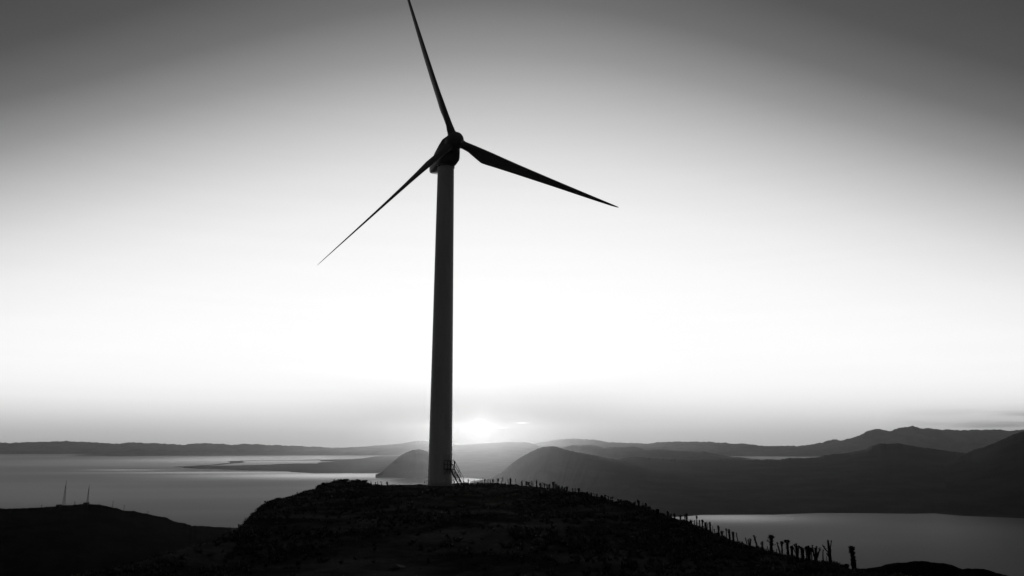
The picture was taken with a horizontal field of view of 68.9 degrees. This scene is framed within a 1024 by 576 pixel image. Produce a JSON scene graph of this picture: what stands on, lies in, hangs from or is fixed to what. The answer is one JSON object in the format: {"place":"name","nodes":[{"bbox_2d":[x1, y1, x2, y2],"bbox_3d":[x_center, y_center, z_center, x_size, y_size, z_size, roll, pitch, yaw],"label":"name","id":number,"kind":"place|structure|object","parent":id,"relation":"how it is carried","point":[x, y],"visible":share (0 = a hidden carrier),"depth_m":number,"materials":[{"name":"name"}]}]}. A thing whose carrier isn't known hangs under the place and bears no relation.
{"place":"outdoors","nodes":[
{"label":"outdoors","id":0,"kind":"place"},
{"bbox_2d":[0,504,236,575],"bbox_3d":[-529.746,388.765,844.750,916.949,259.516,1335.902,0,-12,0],"label":"hill","id":1,"kind":"structure","parent":0,"point":[69,540],"depth_m":912.65,"materials":[{"name":"black"}]},
{"bbox_2d":[0,441,338,453],"bbox_3d":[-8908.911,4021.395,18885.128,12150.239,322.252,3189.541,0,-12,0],"label":"coast mountains","id":2,"kind":"structure","parent":0,"point":[63,447],"depth_m":19069.74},
{"bbox_2d":[73,447,412,456],"bbox_3d":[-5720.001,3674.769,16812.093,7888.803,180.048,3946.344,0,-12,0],"label":"coast hills","id":3,"kind":"structure","parent":0,"point":[391,451],"depth_m":16537.21,"materials":[{"name":"grey stone"}]},
{"bbox_2d":[179,456,398,472],"bbox_3d":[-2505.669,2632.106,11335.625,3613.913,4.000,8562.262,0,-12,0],"label":"sand spit","id":4,"kind":"structure","parent":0,"point":[377,464],"depth_m":8972.50,"materials":[{"name":"grey sand"}]},
{"bbox_2d":[246,459,339,460],"bbox_3d":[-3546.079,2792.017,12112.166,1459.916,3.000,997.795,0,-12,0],"label":"sand bar","id":5,"kind":"object","parent":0,"point":[283,460],"visible":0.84,"depth_m":11864.60,"materials":[{"name":"grey sand"}]},
{"bbox_2d":[375,449,455,477],"bbox_3d":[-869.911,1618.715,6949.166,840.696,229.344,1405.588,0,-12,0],"label":"round hill","id":6,"kind":"structure","parent":0,"point":[412,464],"depth_m":6658.89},
{"bbox_2d":[306,438,645,450],"bbox_3d":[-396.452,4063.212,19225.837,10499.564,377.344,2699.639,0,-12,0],"label":"distant mountains","id":7,"kind":"structure","parent":0,"point":[559,443],"depth_m":19576.16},
{"bbox_2d":[414,442,540,478],"bbox_3d":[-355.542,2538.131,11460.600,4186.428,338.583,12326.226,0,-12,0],"label":"sunlit headland","id":8,"kind":"structure","parent":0,"point":[483,461],"depth_m":10693.34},
{"bbox_2d":[71,479,921,575],"bbox_3d":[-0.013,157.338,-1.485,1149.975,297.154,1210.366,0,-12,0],"label":"plateau ground","id":9,"kind":"structure","parent":0,"point":[392,547],"depth_m":47.66,"materials":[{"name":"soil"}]},
{"bbox_2d":[389,564,404,569],"bbox_3d":[-5.937,14.490,38.636,0.857,0.360,0.659,10,-16,-41],"label":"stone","id":10,"kind":"object","parent":9,"relation":"on","point":[392,567],"visible":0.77,"depth_m":38.46,"materials":[{"name":"black stone"}]},
{"bbox_2d":[320,0,618,486],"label":"wind turbine","id":11,"kind":"object","parent":9,"relation":"on","point":[442,162],"visible":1,"depth_m":110.78,"materials":[{"name":"paint"}]},
{"bbox_2d":[444,455,449,468],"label":"door","id":12,"kind":"structure","parent":11,"relation":"in","point":[447,457],"depth_m":105.48,"materials":[{"name":"paint"}]},
{"bbox_2d":[766,535,774,551],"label":"stalk plant","id":13,"kind":"object","parent":9,"relation":"on","point":[771,537],"visible":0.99,"depth_m":42.06,"materials":[{"name":"black plant"}]},
{"bbox_2d":[780,541,783,553],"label":"stalk plant","id":14,"kind":"object","parent":9,"relation":"on","point":[781,543],"visible":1,"depth_m":41.02,"materials":[{"name":"black plant"}]},
{"bbox_2d":[784,540,790,553],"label":"stalk plant","id":15,"kind":"object","parent":9,"relation":"on","point":[787,544],"visible":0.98,"depth_m":40.38,"materials":[{"name":"black plant"}]},
{"bbox_2d":[792,543,799,559],"bbox_3d":[15.140,14.034,39.695,0.339,0.952,0.508,6,-13,-28],"label":"stalk plant","id":16,"kind":"object","parent":9,"relation":"on","point":[796,547],"visible":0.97,"depth_m":39.63,"materials":[{"name":"black plant"}]},
{"bbox_2d":[799,546,804,560],"bbox_3d":[15.335,14.070,39.444,0.270,0.799,0.330,5,-13,-25],"label":"stalk plant","id":17,"kind":"object","parent":9,"relation":"on","point":[802,552],"visible":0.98,"depth_m":39.39,"materials":[{"name":"black plant"}]},
{"bbox_2d":[806,546,810,560],"bbox_3d":[15.573,13.964,39.161,0.296,0.880,0.277,-4,-12,18],"label":"stalk plant","id":18,"kind":"object","parent":9,"relation":"on","point":[808,552],"visible":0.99,"depth_m":39.13,"materials":[{"name":"black plant"}]},
{"bbox_2d":[811,545,820,560],"bbox_3d":[15.825,13.877,38.854,0.569,0.924,0.403,-5,-13,23],"label":"stalk plant","id":19,"kind":"object","parent":9,"relation":"on","point":[816,554],"visible":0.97,"depth_m":38.85,"materials":[{"name":"black plant"}]},
{"bbox_2d":[822,540,831,561],"bbox_3d":[16.318,13.640,38.542,0.522,1.264,0.178,0,-12,0],"label":"stalk plant","id":20,"kind":"object","parent":9,"relation":"on","point":[829,551],"visible":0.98,"depth_m":38.54,"materials":[{"name":"black plant"}]},
{"bbox_2d":[848,545,856,569],"bbox_3d":[16.770,13.305,36.730,0.351,1.246,0.541,-10,-15,40],"label":"stalk plant","id":21,"kind":"object","parent":9,"relation":"on","point":[853,557],"visible":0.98,"depth_m":36.65,"materials":[{"name":"black plant"}]},
{"bbox_2d":[0,454,1023,575],"bbox_3d":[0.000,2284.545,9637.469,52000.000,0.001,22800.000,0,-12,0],"label":"sea","id":22,"kind":"structure","parent":0,"point":[168,487],"depth_m":3560.14,"materials":[{"name":"grey liquid"}]},
{"bbox_2d":[0,0,1023,447],"label":"sky","id":23,"kind":"structure","parent":0,"point":[815,234],"materials":[{"name":"white"}]},
{"bbox_2d":[562,445,754,459],"bbox_3d":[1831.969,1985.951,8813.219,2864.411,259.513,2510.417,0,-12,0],"label":"ridge","id":24,"kind":"structure","parent":0,"point":[621,452],"depth_m":8944.93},
{"bbox_2d":[471,443,1023,517],"bbox_3d":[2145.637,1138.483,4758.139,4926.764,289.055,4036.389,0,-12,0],"label":"dark ridge","id":25,"kind":"structure","parent":0,"point":[898,478],"depth_m":4266.95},
{"bbox_2d":[622,426,1023,456],"bbox_3d":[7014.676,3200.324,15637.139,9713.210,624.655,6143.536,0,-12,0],"label":"mountains","id":26,"kind":"structure","parent":0,"point":[963,441],"depth_m":15437.80,"materials":[{"name":"grey stone"}]},
{"bbox_2d":[861,561,1006,575],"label":"hill","id":27,"kind":"structure","parent":0,"point":[920,568],"depth_m":312.10,"materials":[{"name":"black"}]},
{"bbox_2d":[944,431,1023,514],"bbox_3d":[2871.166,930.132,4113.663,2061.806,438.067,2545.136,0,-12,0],"label":"dark mountain","id":28,"kind":"structure","parent":0,"point":[989,478],"depth_m":3738.55,"materials":[{"name":"black stone"}]}
]}

